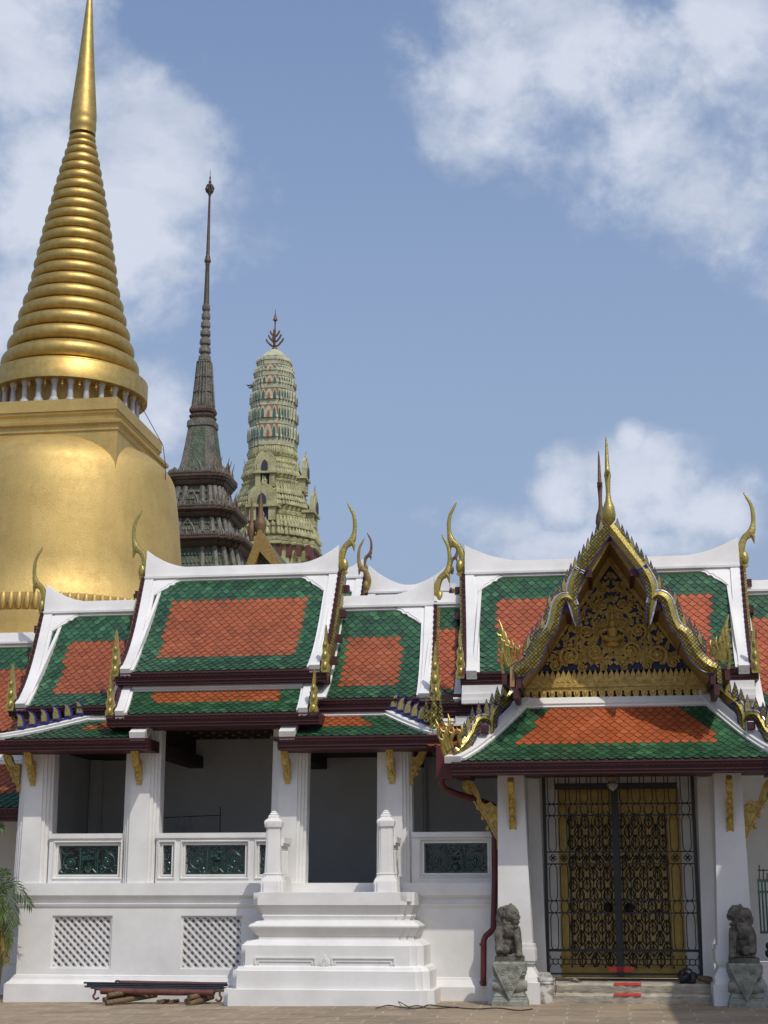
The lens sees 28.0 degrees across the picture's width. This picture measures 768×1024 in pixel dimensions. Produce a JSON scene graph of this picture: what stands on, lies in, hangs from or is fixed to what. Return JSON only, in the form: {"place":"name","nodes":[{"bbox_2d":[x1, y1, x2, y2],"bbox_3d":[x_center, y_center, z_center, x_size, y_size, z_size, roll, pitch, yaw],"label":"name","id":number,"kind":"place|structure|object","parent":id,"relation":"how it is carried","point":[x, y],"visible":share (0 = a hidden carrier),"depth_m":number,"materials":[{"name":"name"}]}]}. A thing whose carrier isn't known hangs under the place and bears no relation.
{"place":"outdoors","nodes":[
{"label":"outdoors","id":0,"kind":"place"},
{"bbox_2d":[0,977,767,1023],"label":"stone pavement","id":1,"kind":"structure","parent":0,"point":[150,1013],"depth_m":22.87,"materials":[{"name":"beige stone"}]},
{"bbox_2d":[0,821,35,983],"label":"palm","id":2,"kind":"object","parent":1,"relation":"on","point":[6,935],"visible":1,"depth_m":26.48,"materials":[{"name":"green plant"}]},
{"bbox_2d":[0,632,40,994],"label":"gallery wing","id":3,"kind":"structure","parent":1,"relation":"on","point":[15,648],"depth_m":29.55,"materials":[{"name":"white paint"}]},
{"bbox_2d":[0,0,181,632],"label":"stupa","id":4,"kind":"object","parent":1,"relation":"on","point":[85,479],"visible":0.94,"depth_m":74.43,"materials":[{"name":"gold metal"}]},
{"bbox_2d":[102,995,134,1002],"bbox_3d":[-4.370,8.092,25.715,0.092,0.183,0.765,-14,-20,43],"label":"log","id":5,"kind":"object","parent":1,"relation":"on","point":[104,999],"visible":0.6,"depth_m":25.52,"materials":[{"name":"brown wood"}]},
{"bbox_2d":[107,991,125,997],"bbox_3d":[-4.262,8.015,25.666,0.783,0.171,0.093,11,-18,-37],"label":"log","id":6,"kind":"object","parent":5,"relation":"on","point":[115,994],"visible":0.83,"depth_m":25.47,"materials":[{"name":"brown wood"}]},
{"bbox_2d":[87,984,223,986],"bbox_3d":[-3.842,7.942,25.791,2.361,0.044,0.034,-2,-14,8],"label":"steel pole","id":7,"kind":"object","parent":6,"relation":"on","point":[155,985],"visible":1,"depth_m":25.77,"materials":[{"name":"metal"}]},
{"bbox_2d":[84,986,226,988],"bbox_3d":[-3.829,7.953,25.724,2.443,0.043,0.034,-2,-14,8],"label":"steel pole","id":8,"kind":"object","parent":6,"relation":"on","point":[159,987],"visible":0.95,"depth_m":25.71,"materials":[{"name":"red metal"}]},
{"bbox_2d":[84,982,227,985],"bbox_3d":[-3.845,7.931,25.856,2.496,0.044,0.034,-2,-14,8],"label":"steel pole","id":9,"kind":"object","parent":6,"relation":"on","point":[154,983],"visible":1,"depth_m":25.84,"materials":[{"name":"metal"}]},
{"bbox_2d":[90,987,221,989],"bbox_3d":[-3.810,7.955,25.658,2.246,0.044,0.036,-2,-14,8],"label":"steel pole","id":10,"kind":"object","parent":6,"relation":"on","point":[152,988],"visible":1,"depth_m":25.65,"materials":[{"name":"red metal"}]},
{"bbox_2d":[115,980,226,983],"bbox_3d":[-3.612,7.981,25.893,1.977,0.187,0.071,-2,-14,8],"label":"steel pole","id":11,"kind":"object","parent":6,"relation":"on","point":[134,981],"visible":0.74,"depth_m":25.90,"materials":[{"name":"metal"}]},
{"bbox_2d":[105,995,157,1005],"bbox_3d":[-4.196,8.093,25.559,0.938,0.186,0.093,10,-17,-35],"label":"log","id":12,"kind":"object","parent":1,"relation":"on","point":[125,1000],"visible":0.86,"depth_m":25.49,"materials":[{"name":"brown wood"}]},
{"bbox_2d":[92,988,221,1001],"bbox_3d":[-3.766,8.014,25.512,2.228,0.213,0.111,-2,-14,8],"label":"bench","id":13,"kind":"object","parent":1,"relation":"on","point":[163,992],"visible":1,"depth_m":25.48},
{"bbox_2d":[160,999,169,1003],"bbox_3d":[-3.638,8.135,25.572,0.060,0.060,0.257,-5,-15,21],"label":"wood offcut","id":14,"kind":"object","parent":1,"relation":"on","point":[165,1001],"visible":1,"depth_m":25.53,"materials":[{"name":"brown wood"}]},
{"bbox_2d":[169,999,179,1003],"bbox_3d":[-3.481,8.128,25.551,0.060,0.060,0.257,-5,-15,21],"label":"wood offcut","id":15,"kind":"object","parent":1,"relation":"on","point":[174,1001],"visible":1,"depth_m":25.52,"materials":[{"name":"brown wood"}]},
{"bbox_2d":[186,996,214,1005],"bbox_3d":[-3.029,8.068,25.396,0.094,0.172,0.702,-7,-16,27],"label":"log","id":16,"kind":"object","parent":1,"relation":"on","point":[199,1000],"visible":0.9,"depth_m":25.33,"materials":[{"name":"brown wood"}]},
{"bbox_2d":[187,994,205,1000],"bbox_3d":[-3.027,8.005,25.474,0.094,0.146,0.607,-10,-17,34],"label":"log","id":17,"kind":"object","parent":16,"relation":"on","point":[192,997],"visible":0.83,"depth_m":25.28,"materials":[{"name":"brown wood"}]},
{"bbox_2d":[167,169,252,566],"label":"spired hall","id":18,"kind":"structure","parent":1,"relation":"on","point":[212,520],"depth_m":103.13,"materials":[{"name":"grey tile"}]},
{"bbox_2d":[0,503,497,1001],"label":"gallery pavilion","id":19,"kind":"structure","parent":1,"relation":"on","point":[249,699],"depth_m":27.36,"materials":[{"name":"white paint"}]},
{"bbox_2d":[163,807,220,872],"bbox_3d":[-3.734,6.380,29.413,1.213,1.455,0.060,-2,-14,8],"label":"drying rack","id":20,"kind":"object","parent":19,"relation":"on","point":[185,822],"visible":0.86,"depth_m":29.51,"materials":[{"name":"black metal"}]},
{"bbox_2d":[246,492,286,564],"bbox_3d":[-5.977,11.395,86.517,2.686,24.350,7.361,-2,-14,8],"label":"gilded gable roof","id":21,"kind":"structure","parent":1,"relation":"on","point":[263,551],"depth_m":85.50,"materials":[{"name":"gold metal"}]},
{"bbox_2d":[234,309,322,563],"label":"prang tower","id":22,"kind":"structure","parent":1,"relation":"on","point":[276,477],"depth_m":119.98,"materials":[{"name":"beige ceramic"}]},
{"bbox_2d":[245,476,280,520],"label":"false door","id":23,"kind":"structure","parent":22,"relation":"in","point":[269,495],"depth_m":117.29,"materials":[{"name":"beige stone"}]},
{"bbox_2d":[252,442,278,487],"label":"false door","id":24,"kind":"structure","parent":22,"relation":"in","point":[265,461],"depth_m":118.70,"materials":[{"name":"beige stone"}]},
{"bbox_2d":[295,451,310,496],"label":"false door","id":25,"kind":"structure","parent":22,"relation":"in","point":[303,479],"depth_m":120.45,"materials":[{"name":"beige stone"}]},
{"bbox_2d":[302,487,319,531],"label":"false door","id":26,"kind":"structure","parent":22,"relation":"in","point":[312,514],"depth_m":119.51,"materials":[{"name":"beige stone"}]},
{"bbox_2d":[224,810,440,1005],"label":"staircase","id":27,"kind":"structure","parent":1,"relation":"on","point":[337,949],"depth_m":25.05,"materials":[{"name":"white paint"}]},
{"bbox_2d":[345,533,457,595],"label":"pavilion","id":28,"kind":"structure","parent":1,"relation":"on","point":[361,579],"depth_m":34.58,"materials":[{"name":"white paint"}]},
{"bbox_2d":[376,1001,532,1010],"bbox_3d":[1.134,7.632,23.818,2.380,0.094,0.956,-4,-15,15],"label":"cable","id":29,"kind":"object","parent":1,"relation":"on","point":[407,1007],"visible":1,"depth_m":23.66,"materials":[{"name":"black rubber"}]},
{"bbox_2d":[492,956,528,1006],"bbox_3d":[2.015,7.508,24.536,0.566,0.812,0.561,-2,-14,8],"label":"stone pedestal","id":30,"kind":"object","parent":1,"relation":"on","point":[509,985],"visible":1,"depth_m":24.31,"materials":[{"name":"grey stone"}]},
{"bbox_2d":[494,903,522,956],"bbox_3d":[2.005,6.717,24.700,0.466,0.843,0.455,-2,-14,8],"label":"lion statue","id":31,"kind":"object","parent":30,"relation":"on","point":[508,937],"visible":1,"depth_m":24.60,"materials":[{"name":"grey stone"}]},
{"bbox_2d":[537,972,555,1003],"bbox_3d":[2.621,7.735,25.000,0.370,0.477,0.348,-2,-14,8],"label":"bucket","id":32,"kind":"object","parent":1,"relation":"on","point":[546,980],"visible":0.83,"depth_m":24.87,"materials":[{"name":"white stone"}]},
{"bbox_2d":[434,438,767,1006],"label":"gate pavilion","id":33,"kind":"structure","parent":1,"relation":"on","point":[610,650],"depth_m":26.23,"materials":[{"name":"white paint"}]},
{"bbox_2d":[435,746,497,985],"bbox_3d":[1.397,5.875,25.576,0.970,3.874,0.894,-2,-14,8],"label":"downpipe","id":34,"kind":"object","parent":33,"relation":"attached to","point":[443,771],"visible":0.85,"depth_m":25.65,"materials":[{"name":"red metal"}]},
{"bbox_2d":[427,593,509,761],"bbox_3d":[1.614,3.045,28.462,1.599,3.261,4.692,-2,-14,8],"label":"gallery link","id":35,"kind":"object","parent":33,"relation":"attached to","point":[454,708],"visible":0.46,"depth_m":27.61,"materials":[{"name":"orange tile"}]},
{"bbox_2d":[567,804,616,966],"bbox_3d":[3.667,6.528,26.897,0.869,2.774,0.126,-2,-14,8],"label":"door leaf","id":36,"kind":"structure","parent":33,"relation":"in","point":[573,822],"depth_m":26.86,"materials":[{"name":"gold metal"}]},
{"bbox_2d":[605,774,618,790],"bbox_3d":[3.743,4.407,25.204,0.212,0.331,0.212,-8,-16,29],"label":"hanging lantern","id":37,"kind":"object","parent":33,"relation":"hanging from","point":[612,784],"visible":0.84,"depth_m":25.14,"materials":[{"name":"clear glass"}]},
{"bbox_2d":[542,759,702,976],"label":"iron gate","id":38,"kind":"structure","parent":33,"relation":"attached to","point":[619,950],"depth_m":26.36,"materials":[{"name":"black metal"}]},
{"bbox_2d":[609,967,633,971],"bbox_3d":[4.005,7.718,25.956,0.418,0.083,0.015,-2,-14,8],"label":"red plate","id":39,"kind":"object","parent":38,"relation":"attached to","point":[616,969],"visible":1,"depth_m":25.95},
{"bbox_2d":[618,804,672,966],"bbox_3d":[4.530,6.499,26.780,0.869,2.774,0.126,-2,-14,8],"label":"door leaf","id":40,"kind":"structure","parent":33,"relation":"in","point":[636,808],"depth_m":26.74,"materials":[{"name":"gold metal"}]},
{"bbox_2d":[554,978,712,1004],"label":"stone steps","id":41,"kind":"structure","parent":1,"relation":"on","point":[604,990],"depth_m":25.02,"materials":[{"name":"grey stone"}]},
{"bbox_2d":[555,976,581,981],"bbox_3d":[3.040,7.701,25.343,0.429,0.094,0.028,-3,-14,13],"label":"stick","id":42,"kind":"object","parent":41,"relation":"on","point":[568,979],"visible":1,"depth_m":25.33,"materials":[{"name":"brown wood"}]},
{"bbox_2d":[614,993,640,995],"bbox_3d":[3.935,7.793,24.835,0.429,0.052,0.103,-2,-14,8],"label":"tape strip","id":43,"kind":"object","parent":41,"relation":"on","point":[627,994],"visible":1,"depth_m":24.79,"materials":[{"name":"red plastic"}]},
{"bbox_2d":[614,982,640,985],"bbox_3d":[3.990,7.726,25.177,0.434,0.052,0.103,-2,-14,8],"label":"tape strip","id":44,"kind":"object","parent":41,"relation":"on","point":[625,983],"visible":1,"depth_m":25.13,"materials":[{"name":"red plastic"}]},
{"bbox_2d":[678,968,697,983],"bbox_3d":[4.967,7.583,25.147,0.328,0.242,0.186,-2,-14,8],"label":"bag","id":45,"kind":"object","parent":41,"relation":"on","point":[684,977],"visible":1,"depth_m":25.09,"materials":[{"name":"black plastic"}]},
{"bbox_2d":[696,975,712,983],"bbox_3d":[5.279,7.621,25.053,0.401,0.132,0.166,-2,-14,8],"label":"driftwood board","id":46,"kind":"object","parent":41,"relation":"on","point":[707,979],"visible":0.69,"depth_m":25.01,"materials":[{"name":"brown wood"}]},
{"bbox_2d":[726,957,765,1007],"bbox_3d":[5.682,7.428,24.192,0.566,0.799,0.561,-2,-14,8],"label":"stone pedestal","id":47,"kind":"object","parent":1,"relation":"on","point":[746,988],"visible":1,"depth_m":23.96,"materials":[{"name":"grey stone"}]},
{"bbox_2d":[726,904,756,957],"bbox_3d":[5.658,6.639,24.359,0.456,0.841,0.453,-2,-14,8],"label":"lion statue","id":48,"kind":"object","parent":47,"relation":"on","point":[742,939],"visible":1,"depth_m":24.27,"materials":[{"name":"grey stone"}]},
{"bbox_2d":[733,580,767,991],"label":"gallery wing","id":49,"kind":"structure","parent":1,"relation":"on","point":[757,844],"depth_m":28.21,"materials":[{"name":"white paint"}]},
{"bbox_2d":[757,865,767,933],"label":"iron railing","id":50,"kind":"object","parent":49,"relation":"on","point":[762,892],"visible":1,"depth_m":25.14,"materials":[{"name":"metal"}]},
{"bbox_2d":[0,0,767,586],"label":"sky","id":51,"kind":"structure","parent":0,"point":[491,243],"materials":[{"name":"blue"}]},
{"bbox_2d":[765,942,767,956],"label":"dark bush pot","id":52,"kind":"object","parent":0,"point":[766,951],"visible":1,"depth_m":24.18,"materials":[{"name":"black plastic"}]}
]}

